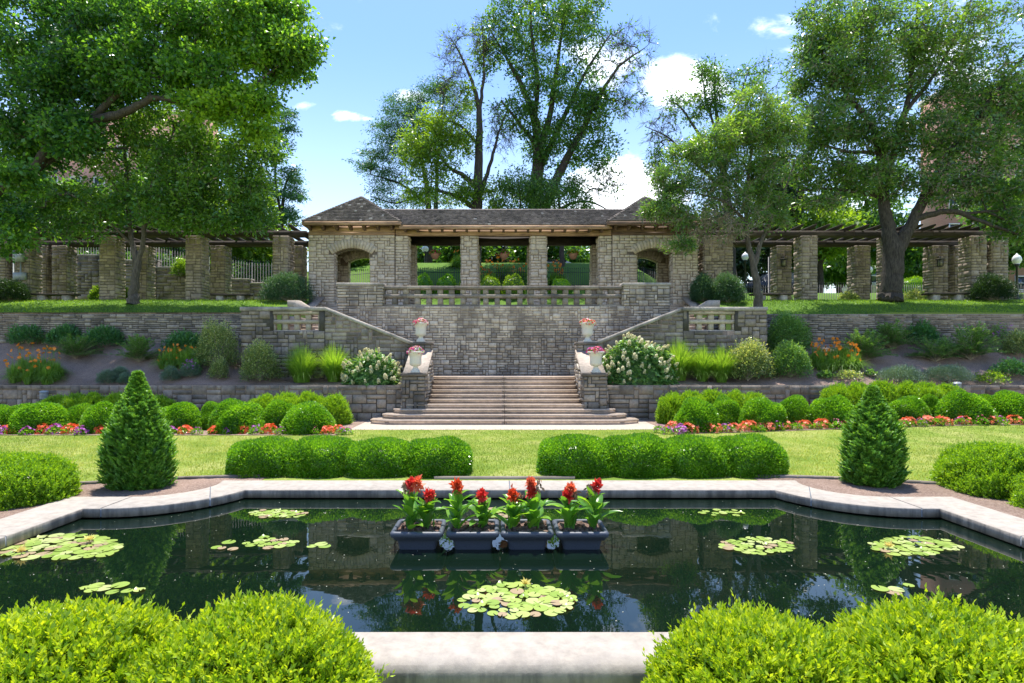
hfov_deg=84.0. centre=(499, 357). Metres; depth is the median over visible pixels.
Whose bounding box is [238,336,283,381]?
variegated shrub
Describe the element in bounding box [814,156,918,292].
broadleaf tree
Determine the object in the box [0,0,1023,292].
sky
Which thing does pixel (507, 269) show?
daylily clump
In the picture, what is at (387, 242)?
stone pavilion
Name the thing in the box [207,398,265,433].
boxwood ball
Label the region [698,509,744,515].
water lily
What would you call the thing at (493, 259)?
broadleaf tree
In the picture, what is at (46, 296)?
garden bench
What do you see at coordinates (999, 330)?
flowers
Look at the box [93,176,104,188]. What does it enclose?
window
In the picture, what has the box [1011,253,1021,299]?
street lamp
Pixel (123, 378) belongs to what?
lavender mound
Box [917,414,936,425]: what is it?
impatiens plant
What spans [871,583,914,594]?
water lily
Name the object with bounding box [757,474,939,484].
lawn edging
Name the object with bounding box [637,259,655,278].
broadleaf tree
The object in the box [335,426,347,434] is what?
impatiens plant
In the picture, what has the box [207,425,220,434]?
impatiens plant
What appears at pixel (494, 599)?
water lily
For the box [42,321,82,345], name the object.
peony bush
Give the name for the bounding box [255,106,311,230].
feathery locust tree
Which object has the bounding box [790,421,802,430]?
impatiens plant
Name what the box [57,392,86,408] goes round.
hedge bush
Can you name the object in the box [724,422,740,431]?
impatiens plant
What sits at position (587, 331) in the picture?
garden urn
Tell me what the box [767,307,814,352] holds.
leafy shrub
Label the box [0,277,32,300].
yew bush
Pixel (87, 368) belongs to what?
mulch bed
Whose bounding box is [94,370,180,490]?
conical arborvitae
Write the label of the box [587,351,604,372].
garden urn
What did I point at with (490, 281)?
clipped bush
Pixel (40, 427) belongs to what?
impatiens plant
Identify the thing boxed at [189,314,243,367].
variegated shrub
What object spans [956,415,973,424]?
impatiens plant
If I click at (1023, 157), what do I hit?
broadleaf tree
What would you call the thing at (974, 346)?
feathery shrub
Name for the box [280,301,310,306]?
lawn
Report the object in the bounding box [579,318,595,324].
petunia plant
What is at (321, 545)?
water lily
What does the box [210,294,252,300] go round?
garden bench
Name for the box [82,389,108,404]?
hedge bush
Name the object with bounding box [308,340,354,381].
fountain grass
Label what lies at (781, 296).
garden bench
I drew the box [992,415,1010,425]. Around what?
impatiens plant
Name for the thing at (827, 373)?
plant
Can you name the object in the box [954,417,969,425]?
impatiens plant
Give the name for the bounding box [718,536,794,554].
water lily
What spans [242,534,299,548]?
water lily
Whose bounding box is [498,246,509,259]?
hanging basket
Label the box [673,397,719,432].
boxwood ball
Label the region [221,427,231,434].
impatiens plant
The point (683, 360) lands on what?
fountain grass
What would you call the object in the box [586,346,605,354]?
petunia plant
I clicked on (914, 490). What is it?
mulch bed
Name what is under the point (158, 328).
retaining wall
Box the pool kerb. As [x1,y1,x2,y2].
[0,480,1023,682]
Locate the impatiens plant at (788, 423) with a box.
[778,420,792,429]
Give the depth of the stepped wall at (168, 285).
32.95 m
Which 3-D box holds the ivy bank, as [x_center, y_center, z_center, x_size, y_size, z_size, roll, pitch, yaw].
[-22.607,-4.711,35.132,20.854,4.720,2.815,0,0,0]
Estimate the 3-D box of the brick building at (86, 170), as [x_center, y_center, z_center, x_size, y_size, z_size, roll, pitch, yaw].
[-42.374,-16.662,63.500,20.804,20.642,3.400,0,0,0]
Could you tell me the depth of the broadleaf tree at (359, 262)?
40.56 m
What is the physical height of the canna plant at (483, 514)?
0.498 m
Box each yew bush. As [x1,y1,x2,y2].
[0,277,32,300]
[964,272,1022,300]
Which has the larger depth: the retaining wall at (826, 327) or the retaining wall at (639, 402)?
the retaining wall at (826, 327)
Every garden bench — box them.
[31,293,80,300]
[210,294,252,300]
[749,293,792,299]
[921,293,969,300]
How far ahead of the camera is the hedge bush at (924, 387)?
18.94 m
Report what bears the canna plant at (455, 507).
on the square planter at (465, 536)
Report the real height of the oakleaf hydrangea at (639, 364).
2.257 m
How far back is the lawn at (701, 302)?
25.72 m
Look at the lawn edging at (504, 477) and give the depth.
9.48 m
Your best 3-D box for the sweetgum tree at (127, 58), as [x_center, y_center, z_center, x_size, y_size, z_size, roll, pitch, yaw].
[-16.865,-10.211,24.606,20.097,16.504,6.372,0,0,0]
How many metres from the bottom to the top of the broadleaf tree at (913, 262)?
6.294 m
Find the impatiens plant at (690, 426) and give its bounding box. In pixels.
[681,422,700,433]
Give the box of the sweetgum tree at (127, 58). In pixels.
[0,0,335,263]
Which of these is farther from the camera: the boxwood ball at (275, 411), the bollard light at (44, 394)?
the bollard light at (44, 394)
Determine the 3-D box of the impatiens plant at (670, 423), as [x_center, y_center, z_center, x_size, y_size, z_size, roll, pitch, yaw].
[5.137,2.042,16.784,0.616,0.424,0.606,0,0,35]
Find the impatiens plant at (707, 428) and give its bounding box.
[699,426,710,432]
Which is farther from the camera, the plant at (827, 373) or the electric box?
the electric box
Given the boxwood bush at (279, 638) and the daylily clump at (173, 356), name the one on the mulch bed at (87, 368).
the daylily clump at (173, 356)
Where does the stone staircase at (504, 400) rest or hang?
on the lawn at (808, 435)
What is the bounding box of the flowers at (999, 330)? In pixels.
[987,321,1011,345]
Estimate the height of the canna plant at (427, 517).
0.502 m
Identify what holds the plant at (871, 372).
on the mulch bed at (87, 368)
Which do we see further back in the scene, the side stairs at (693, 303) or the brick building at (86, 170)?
the brick building at (86, 170)
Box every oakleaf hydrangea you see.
[340,347,401,385]
[602,332,679,386]
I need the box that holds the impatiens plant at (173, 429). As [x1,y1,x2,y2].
[170,426,177,433]
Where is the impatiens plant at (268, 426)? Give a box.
[260,423,279,434]
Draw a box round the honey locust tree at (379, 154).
[342,66,475,262]
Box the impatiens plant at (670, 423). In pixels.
[663,420,680,431]
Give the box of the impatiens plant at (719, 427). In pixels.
[704,422,722,433]
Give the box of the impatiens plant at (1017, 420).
[1003,414,1023,424]
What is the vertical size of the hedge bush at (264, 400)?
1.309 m
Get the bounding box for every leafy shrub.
[111,333,164,361]
[766,339,814,377]
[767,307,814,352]
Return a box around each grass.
[0,298,1023,313]
[280,341,326,382]
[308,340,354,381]
[667,337,713,380]
[683,344,728,381]
[704,344,748,382]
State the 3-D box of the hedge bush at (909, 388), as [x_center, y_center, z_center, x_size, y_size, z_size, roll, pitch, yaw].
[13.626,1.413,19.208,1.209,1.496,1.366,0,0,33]
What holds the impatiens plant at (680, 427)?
on the flower border at (654, 422)
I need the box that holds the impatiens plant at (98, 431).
[92,424,105,433]
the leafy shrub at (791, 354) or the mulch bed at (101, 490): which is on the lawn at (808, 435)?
the mulch bed at (101, 490)
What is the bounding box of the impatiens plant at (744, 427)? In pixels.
[737,419,757,431]
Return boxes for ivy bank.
[77,247,293,315]
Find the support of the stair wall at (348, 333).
on the stone staircase at (504, 400)
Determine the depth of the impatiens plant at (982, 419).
16.18 m
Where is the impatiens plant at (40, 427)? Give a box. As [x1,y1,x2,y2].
[33,423,51,433]
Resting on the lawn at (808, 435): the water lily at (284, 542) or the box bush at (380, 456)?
the box bush at (380, 456)
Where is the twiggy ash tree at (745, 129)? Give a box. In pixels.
[633,75,818,306]
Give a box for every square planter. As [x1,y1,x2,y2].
[390,519,446,549]
[446,519,498,549]
[501,519,553,549]
[552,519,608,549]
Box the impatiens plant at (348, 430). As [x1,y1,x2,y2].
[341,427,353,434]
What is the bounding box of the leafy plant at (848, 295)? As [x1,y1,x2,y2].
[836,289,860,299]
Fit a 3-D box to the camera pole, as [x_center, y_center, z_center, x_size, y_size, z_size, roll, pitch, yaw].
[17.200,-5.169,36.000,0.500,2.392,0.300,0,0,0]
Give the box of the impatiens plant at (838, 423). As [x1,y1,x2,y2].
[830,419,842,429]
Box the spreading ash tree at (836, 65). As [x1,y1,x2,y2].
[776,0,1023,301]
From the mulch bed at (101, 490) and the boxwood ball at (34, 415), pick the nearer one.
the mulch bed at (101, 490)
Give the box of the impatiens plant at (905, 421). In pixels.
[900,420,910,426]
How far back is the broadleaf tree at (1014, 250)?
35.41 m
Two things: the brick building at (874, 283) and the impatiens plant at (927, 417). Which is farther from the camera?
the brick building at (874, 283)
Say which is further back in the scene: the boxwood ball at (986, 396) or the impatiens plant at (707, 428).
the boxwood ball at (986, 396)
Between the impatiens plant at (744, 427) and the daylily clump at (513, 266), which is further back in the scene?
the daylily clump at (513, 266)
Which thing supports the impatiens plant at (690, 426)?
on the flower border at (654, 422)
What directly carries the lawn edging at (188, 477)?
on the lawn at (808, 435)
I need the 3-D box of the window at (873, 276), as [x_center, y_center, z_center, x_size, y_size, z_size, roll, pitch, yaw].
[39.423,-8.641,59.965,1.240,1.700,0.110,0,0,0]
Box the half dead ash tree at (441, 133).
[389,9,523,264]
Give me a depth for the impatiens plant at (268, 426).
16.32 m
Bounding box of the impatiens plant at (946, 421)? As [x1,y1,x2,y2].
[934,415,953,425]
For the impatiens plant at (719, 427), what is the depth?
16.22 m
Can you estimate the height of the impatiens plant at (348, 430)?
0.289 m
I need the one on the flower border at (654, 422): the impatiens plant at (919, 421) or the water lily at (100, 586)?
the impatiens plant at (919, 421)
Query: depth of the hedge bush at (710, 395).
18.60 m
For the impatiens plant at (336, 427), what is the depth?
16.58 m
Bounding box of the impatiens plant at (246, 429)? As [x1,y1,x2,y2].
[237,423,250,433]
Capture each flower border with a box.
[1,420,367,434]
[644,419,1021,433]
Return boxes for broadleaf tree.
[0,162,59,225]
[21,171,154,252]
[104,148,227,258]
[200,185,301,269]
[307,247,369,267]
[417,246,444,262]
[432,246,500,262]
[483,246,512,262]
[506,246,579,262]
[565,246,589,262]
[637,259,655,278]
[776,191,870,292]
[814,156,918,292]
[823,258,875,292]
[903,227,933,278]
[956,176,1023,273]
[1009,126,1023,197]
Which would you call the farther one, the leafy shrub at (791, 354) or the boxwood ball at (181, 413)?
the leafy shrub at (791, 354)
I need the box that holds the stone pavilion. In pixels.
[301,196,701,306]
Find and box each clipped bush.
[417,272,433,293]
[435,272,457,293]
[480,275,500,299]
[500,272,524,299]
[523,276,549,285]
[548,278,571,293]
[903,275,922,292]
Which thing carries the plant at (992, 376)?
on the mulch bed at (87, 368)
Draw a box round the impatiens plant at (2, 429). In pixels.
[0,425,8,434]
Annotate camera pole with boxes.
[768,257,769,292]
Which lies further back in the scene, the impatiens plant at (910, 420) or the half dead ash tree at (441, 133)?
the half dead ash tree at (441, 133)
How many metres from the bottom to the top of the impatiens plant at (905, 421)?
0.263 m
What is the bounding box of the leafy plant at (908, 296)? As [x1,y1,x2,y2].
[904,287,926,299]
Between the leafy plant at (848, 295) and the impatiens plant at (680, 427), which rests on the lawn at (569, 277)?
the leafy plant at (848, 295)
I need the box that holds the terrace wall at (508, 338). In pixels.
[336,283,670,375]
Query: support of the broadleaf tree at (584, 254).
on the lawn at (569, 277)
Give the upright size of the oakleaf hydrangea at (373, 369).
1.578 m
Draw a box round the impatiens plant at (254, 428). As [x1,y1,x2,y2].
[248,424,262,434]
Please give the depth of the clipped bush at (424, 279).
34.66 m
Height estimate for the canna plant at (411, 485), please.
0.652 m
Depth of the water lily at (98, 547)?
6.40 m
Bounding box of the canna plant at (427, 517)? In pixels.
[403,487,446,528]
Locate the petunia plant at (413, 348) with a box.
[406,346,424,353]
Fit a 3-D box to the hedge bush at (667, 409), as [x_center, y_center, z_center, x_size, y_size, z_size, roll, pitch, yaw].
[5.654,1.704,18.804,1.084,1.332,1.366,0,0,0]
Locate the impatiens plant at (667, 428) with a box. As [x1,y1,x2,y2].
[660,425,673,434]
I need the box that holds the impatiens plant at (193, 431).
[189,427,203,434]
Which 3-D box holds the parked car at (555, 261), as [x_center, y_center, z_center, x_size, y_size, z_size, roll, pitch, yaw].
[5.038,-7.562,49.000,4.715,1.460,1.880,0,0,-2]
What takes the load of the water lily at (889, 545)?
on the pool water
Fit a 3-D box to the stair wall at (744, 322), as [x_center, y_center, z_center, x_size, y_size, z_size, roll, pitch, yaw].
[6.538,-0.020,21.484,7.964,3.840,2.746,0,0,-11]
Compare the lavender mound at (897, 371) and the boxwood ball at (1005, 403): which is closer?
the boxwood ball at (1005, 403)
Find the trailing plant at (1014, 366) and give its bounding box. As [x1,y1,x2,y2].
[989,356,1023,376]
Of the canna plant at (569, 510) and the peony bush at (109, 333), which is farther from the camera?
the peony bush at (109, 333)
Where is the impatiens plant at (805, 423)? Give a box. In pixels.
[797,419,813,428]
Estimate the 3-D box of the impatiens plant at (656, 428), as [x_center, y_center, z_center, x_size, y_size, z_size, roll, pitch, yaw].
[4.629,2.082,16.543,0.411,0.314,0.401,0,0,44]
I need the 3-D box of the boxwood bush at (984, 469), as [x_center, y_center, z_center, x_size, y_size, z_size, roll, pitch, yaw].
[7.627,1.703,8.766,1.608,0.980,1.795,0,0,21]
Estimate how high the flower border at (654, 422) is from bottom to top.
0.260 m
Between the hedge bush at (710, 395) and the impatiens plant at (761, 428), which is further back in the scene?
the hedge bush at (710, 395)
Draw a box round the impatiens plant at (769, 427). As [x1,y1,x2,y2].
[760,422,775,430]
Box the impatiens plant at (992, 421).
[984,414,998,424]
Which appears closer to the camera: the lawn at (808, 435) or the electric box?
the lawn at (808, 435)
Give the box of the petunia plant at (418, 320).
[412,318,428,324]
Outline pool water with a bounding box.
[0,498,1023,631]
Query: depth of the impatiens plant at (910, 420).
16.30 m
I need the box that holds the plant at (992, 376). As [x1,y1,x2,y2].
[971,369,1012,383]
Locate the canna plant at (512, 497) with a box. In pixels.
[490,483,533,528]
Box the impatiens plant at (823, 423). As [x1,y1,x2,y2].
[813,418,831,429]
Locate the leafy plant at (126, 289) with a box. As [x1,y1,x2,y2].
[125,286,128,299]
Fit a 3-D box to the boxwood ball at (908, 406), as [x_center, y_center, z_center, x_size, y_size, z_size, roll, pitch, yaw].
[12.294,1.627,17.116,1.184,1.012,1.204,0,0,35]
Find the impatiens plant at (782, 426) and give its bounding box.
[772,421,784,430]
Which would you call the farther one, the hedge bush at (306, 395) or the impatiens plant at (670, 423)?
the hedge bush at (306, 395)
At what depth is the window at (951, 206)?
65.97 m
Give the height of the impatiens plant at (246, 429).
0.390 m
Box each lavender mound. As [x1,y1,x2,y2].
[95,367,117,383]
[111,364,130,378]
[116,372,130,383]
[158,365,181,380]
[179,363,200,376]
[874,361,927,381]
[921,361,980,382]
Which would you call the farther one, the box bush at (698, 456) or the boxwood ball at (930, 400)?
the boxwood ball at (930, 400)
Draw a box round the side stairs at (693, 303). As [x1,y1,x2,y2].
[670,297,725,329]
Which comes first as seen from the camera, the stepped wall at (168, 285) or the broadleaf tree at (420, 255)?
the stepped wall at (168, 285)
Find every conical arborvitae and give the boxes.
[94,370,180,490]
[835,385,913,488]
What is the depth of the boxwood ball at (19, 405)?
17.77 m
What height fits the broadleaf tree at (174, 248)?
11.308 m
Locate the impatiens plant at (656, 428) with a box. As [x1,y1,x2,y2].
[653,424,665,433]
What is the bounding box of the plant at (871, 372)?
[864,367,878,376]
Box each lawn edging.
[79,474,260,484]
[434,476,574,478]
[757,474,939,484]
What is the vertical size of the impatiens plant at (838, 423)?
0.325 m
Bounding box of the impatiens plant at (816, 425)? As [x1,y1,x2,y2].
[811,421,822,428]
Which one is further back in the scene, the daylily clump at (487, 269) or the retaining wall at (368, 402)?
the daylily clump at (487, 269)
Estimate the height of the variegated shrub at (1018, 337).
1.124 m
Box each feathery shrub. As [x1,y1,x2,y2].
[44,333,107,358]
[836,327,898,361]
[863,318,922,347]
[903,335,965,360]
[937,321,1008,359]
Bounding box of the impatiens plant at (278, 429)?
[274,426,285,434]
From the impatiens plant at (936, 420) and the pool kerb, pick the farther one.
the impatiens plant at (936, 420)
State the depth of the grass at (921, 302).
25.22 m
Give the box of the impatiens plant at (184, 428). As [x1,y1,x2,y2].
[177,425,192,434]
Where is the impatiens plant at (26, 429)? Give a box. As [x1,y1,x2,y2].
[18,425,35,435]
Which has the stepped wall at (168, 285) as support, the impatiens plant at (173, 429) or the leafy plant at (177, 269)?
the leafy plant at (177, 269)
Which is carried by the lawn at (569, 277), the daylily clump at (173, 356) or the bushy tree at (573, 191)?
the bushy tree at (573, 191)
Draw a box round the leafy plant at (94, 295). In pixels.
[87,284,99,299]
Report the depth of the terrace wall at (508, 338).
23.48 m
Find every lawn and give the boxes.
[0,263,1023,329]
[0,425,1023,480]
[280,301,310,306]
[696,301,727,306]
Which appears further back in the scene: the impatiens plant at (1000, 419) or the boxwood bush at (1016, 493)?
the impatiens plant at (1000, 419)
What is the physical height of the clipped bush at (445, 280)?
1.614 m
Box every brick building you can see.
[17,109,219,258]
[842,262,907,292]
[918,88,1023,292]
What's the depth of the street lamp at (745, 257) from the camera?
36.94 m
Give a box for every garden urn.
[407,351,423,372]
[413,322,426,341]
[580,322,594,341]
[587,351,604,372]
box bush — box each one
[224,435,295,477]
[281,434,354,477]
[343,436,411,478]
[404,435,472,477]
[535,433,614,478]
[604,432,674,478]
[664,434,733,478]
[715,433,789,478]
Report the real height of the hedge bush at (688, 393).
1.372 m
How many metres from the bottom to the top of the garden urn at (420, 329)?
0.745 m
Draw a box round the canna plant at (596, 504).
[571,477,622,528]
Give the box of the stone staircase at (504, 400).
[370,375,638,424]
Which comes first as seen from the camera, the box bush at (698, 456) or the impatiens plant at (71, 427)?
the box bush at (698, 456)
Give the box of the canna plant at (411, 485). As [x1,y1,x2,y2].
[394,474,435,528]
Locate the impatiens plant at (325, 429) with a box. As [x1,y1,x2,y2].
[320,425,334,433]
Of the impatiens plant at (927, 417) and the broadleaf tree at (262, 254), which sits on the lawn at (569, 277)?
the broadleaf tree at (262, 254)
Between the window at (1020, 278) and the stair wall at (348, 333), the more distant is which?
the window at (1020, 278)
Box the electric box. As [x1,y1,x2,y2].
[13,250,26,279]
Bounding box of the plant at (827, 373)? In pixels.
[816,369,834,378]
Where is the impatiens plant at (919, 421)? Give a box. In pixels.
[914,418,928,426]
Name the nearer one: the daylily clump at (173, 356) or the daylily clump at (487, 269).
the daylily clump at (173, 356)
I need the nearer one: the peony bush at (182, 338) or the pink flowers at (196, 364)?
the pink flowers at (196, 364)
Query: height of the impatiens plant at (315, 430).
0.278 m
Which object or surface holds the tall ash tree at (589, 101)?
on the lawn at (569, 277)
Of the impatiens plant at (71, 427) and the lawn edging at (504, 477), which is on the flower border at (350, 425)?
the impatiens plant at (71, 427)
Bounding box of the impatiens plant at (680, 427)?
[672,423,689,434]
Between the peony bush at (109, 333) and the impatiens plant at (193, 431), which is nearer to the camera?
the impatiens plant at (193, 431)
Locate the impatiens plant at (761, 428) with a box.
[754,422,766,431]
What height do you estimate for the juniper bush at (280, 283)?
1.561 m
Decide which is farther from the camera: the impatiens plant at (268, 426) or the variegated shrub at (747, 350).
the variegated shrub at (747, 350)
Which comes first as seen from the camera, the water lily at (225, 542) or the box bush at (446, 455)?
the water lily at (225, 542)
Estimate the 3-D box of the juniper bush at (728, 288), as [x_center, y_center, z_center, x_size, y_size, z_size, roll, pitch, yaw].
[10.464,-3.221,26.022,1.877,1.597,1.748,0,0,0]
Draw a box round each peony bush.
[4,323,47,344]
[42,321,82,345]
[82,323,129,347]
[158,327,203,350]
[903,318,940,343]
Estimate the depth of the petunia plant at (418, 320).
21.69 m
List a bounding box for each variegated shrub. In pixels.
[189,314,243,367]
[206,355,228,378]
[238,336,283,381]
[724,335,777,380]
[998,328,1023,354]
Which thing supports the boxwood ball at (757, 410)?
on the flower border at (654, 422)
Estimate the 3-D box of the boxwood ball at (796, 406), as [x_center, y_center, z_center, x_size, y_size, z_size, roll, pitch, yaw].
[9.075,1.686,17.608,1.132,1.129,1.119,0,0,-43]
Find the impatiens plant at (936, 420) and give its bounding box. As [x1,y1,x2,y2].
[929,416,945,425]
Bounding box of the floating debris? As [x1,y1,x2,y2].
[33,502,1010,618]
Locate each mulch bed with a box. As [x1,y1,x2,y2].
[0,342,1023,384]
[0,477,265,518]
[755,477,1023,518]
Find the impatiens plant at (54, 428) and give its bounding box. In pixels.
[43,423,65,434]
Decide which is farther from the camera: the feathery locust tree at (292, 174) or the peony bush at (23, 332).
the feathery locust tree at (292, 174)
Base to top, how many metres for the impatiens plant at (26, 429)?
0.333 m
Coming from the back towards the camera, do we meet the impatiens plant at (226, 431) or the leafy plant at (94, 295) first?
the leafy plant at (94, 295)
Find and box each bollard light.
[39,390,48,399]
[952,382,961,387]
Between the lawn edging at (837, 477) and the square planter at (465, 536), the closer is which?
the square planter at (465, 536)
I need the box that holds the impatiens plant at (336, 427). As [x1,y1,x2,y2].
[334,424,344,432]
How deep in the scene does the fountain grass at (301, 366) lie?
20.65 m
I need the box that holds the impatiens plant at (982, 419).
[973,416,989,425]
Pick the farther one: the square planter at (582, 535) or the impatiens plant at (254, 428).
the impatiens plant at (254, 428)
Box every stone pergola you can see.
[0,224,307,300]
[698,224,1011,300]
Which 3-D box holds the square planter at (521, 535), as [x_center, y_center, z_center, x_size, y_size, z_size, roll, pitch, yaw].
[0.303,2.095,6.550,0.590,0.335,0.546,0,0,0]
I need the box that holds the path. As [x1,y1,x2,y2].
[351,420,659,429]
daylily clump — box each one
[0,342,73,384]
[147,342,202,370]
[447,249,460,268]
[480,260,505,283]
[493,254,514,279]
[509,259,527,282]
[547,260,573,285]
[807,337,876,371]
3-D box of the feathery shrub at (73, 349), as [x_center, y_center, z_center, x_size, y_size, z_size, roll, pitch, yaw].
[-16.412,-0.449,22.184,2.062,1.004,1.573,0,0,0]
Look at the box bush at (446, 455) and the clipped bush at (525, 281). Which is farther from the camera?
the clipped bush at (525, 281)
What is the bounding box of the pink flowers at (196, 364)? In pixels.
[182,357,202,372]
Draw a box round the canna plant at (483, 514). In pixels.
[462,487,504,527]
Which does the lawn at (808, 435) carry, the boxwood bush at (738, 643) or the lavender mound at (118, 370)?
the boxwood bush at (738, 643)
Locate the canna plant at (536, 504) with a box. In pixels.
[518,476,555,528]
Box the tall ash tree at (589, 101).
[467,0,660,262]
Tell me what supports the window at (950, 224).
in the brick building at (940, 220)
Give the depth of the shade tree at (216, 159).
24.78 m
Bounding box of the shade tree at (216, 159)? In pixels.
[0,97,297,304]
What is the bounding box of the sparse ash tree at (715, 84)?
[635,50,796,276]
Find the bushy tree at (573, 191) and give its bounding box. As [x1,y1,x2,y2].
[481,161,598,266]
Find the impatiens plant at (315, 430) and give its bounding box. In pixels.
[309,426,319,434]
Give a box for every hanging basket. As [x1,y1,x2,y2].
[429,246,440,259]
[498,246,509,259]
[567,246,578,259]
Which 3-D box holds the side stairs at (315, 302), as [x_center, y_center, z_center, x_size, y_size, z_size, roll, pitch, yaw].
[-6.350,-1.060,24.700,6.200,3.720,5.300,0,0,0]
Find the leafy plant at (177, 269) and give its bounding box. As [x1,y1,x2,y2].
[170,257,185,276]
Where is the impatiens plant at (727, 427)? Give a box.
[720,423,732,431]
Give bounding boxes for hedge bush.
[37,393,62,402]
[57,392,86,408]
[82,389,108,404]
[102,391,124,404]
[153,394,176,406]
[248,391,273,409]
[270,389,298,404]
[294,389,324,403]
[319,391,354,424]
[654,391,682,424]
[679,389,706,401]
[701,388,724,404]
[723,388,745,407]
[742,391,765,403]
[819,383,855,404]
[846,380,867,403]
[869,378,900,403]
[895,379,921,397]
[914,380,945,399]
[938,380,965,394]
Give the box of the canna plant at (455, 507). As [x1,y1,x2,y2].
[441,477,476,528]
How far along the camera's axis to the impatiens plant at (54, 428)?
16.31 m
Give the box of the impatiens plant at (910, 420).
[899,416,917,425]
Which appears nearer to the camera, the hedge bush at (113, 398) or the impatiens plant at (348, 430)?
the impatiens plant at (348, 430)
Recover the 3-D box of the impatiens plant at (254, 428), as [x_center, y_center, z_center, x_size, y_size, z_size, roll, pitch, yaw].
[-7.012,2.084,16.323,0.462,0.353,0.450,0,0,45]
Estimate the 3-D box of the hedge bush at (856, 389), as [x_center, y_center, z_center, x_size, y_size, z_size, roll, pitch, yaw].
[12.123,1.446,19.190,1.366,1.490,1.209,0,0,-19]
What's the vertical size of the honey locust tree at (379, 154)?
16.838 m
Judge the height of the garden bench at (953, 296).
0.514 m
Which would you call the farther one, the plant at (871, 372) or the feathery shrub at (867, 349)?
the feathery shrub at (867, 349)
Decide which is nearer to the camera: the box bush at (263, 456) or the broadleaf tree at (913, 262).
the box bush at (263, 456)
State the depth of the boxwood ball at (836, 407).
16.70 m
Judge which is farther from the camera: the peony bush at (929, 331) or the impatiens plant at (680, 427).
the peony bush at (929, 331)
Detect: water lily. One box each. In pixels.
[0,533,123,559]
[79,581,145,593]
[211,540,237,549]
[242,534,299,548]
[248,508,308,517]
[307,542,330,547]
[457,577,577,618]
[475,507,507,517]
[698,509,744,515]
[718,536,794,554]
[867,535,964,555]
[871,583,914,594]
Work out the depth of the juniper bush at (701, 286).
26.11 m
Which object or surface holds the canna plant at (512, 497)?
in the square planter at (521, 535)
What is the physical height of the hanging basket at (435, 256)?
1.347 m
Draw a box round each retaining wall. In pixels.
[0,314,240,344]
[0,385,401,419]
[607,385,1023,419]
[767,314,1023,345]
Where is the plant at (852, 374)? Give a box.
[833,368,863,379]
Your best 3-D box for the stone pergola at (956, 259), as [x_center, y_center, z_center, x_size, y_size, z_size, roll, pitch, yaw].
[17.291,-4.455,29.100,15.299,3.810,4.100,0,0,0]
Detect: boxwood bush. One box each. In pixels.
[0,447,84,510]
[0,591,194,682]
[123,580,394,682]
[641,589,869,682]
[822,583,1023,682]
[926,438,1023,499]
[1005,472,1023,507]
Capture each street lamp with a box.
[422,246,428,262]
[742,252,748,292]
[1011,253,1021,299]
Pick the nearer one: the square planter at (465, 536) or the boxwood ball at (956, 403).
the square planter at (465, 536)
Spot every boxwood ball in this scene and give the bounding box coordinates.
[0,404,15,427]
[7,401,69,433]
[12,403,29,409]
[67,402,91,425]
[77,400,116,433]
[161,401,203,432]
[200,401,219,429]
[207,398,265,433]
[263,399,293,429]
[279,400,337,434]
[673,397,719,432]
[713,394,742,427]
[737,397,788,429]
[780,394,809,425]
[808,394,853,427]
[889,395,931,424]
[921,393,938,418]
[934,389,999,423]
[979,393,990,399]
[988,389,1023,423]
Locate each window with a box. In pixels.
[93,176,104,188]
[871,268,876,283]
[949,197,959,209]
[949,223,959,226]
[1018,276,1023,289]
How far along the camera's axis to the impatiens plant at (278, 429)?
16.19 m
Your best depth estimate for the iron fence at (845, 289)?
32.99 m
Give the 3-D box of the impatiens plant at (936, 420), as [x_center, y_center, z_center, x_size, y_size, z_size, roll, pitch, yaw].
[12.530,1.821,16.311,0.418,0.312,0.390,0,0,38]
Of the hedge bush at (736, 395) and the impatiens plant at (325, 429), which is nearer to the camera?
the impatiens plant at (325, 429)
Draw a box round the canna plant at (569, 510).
[545,482,588,528]
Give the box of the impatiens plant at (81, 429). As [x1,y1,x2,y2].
[73,425,90,435]
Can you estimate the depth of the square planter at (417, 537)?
6.34 m
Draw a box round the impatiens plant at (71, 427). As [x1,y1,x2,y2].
[59,423,78,434]
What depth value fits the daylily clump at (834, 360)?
21.23 m
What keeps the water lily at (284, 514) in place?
on the pool water
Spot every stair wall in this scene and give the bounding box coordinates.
[240,307,433,408]
[574,307,767,408]
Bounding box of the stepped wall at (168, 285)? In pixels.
[0,254,271,313]
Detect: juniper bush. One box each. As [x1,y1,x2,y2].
[254,271,317,301]
[688,272,714,301]
[709,269,749,302]
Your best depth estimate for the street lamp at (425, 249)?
45.88 m
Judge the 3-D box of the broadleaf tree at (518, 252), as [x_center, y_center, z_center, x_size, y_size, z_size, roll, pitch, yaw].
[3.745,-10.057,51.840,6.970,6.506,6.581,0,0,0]
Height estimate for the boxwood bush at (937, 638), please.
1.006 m
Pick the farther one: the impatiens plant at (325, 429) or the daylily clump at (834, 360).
the daylily clump at (834, 360)
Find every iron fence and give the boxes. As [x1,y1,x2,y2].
[75,247,271,281]
[353,267,655,285]
[744,282,1023,300]

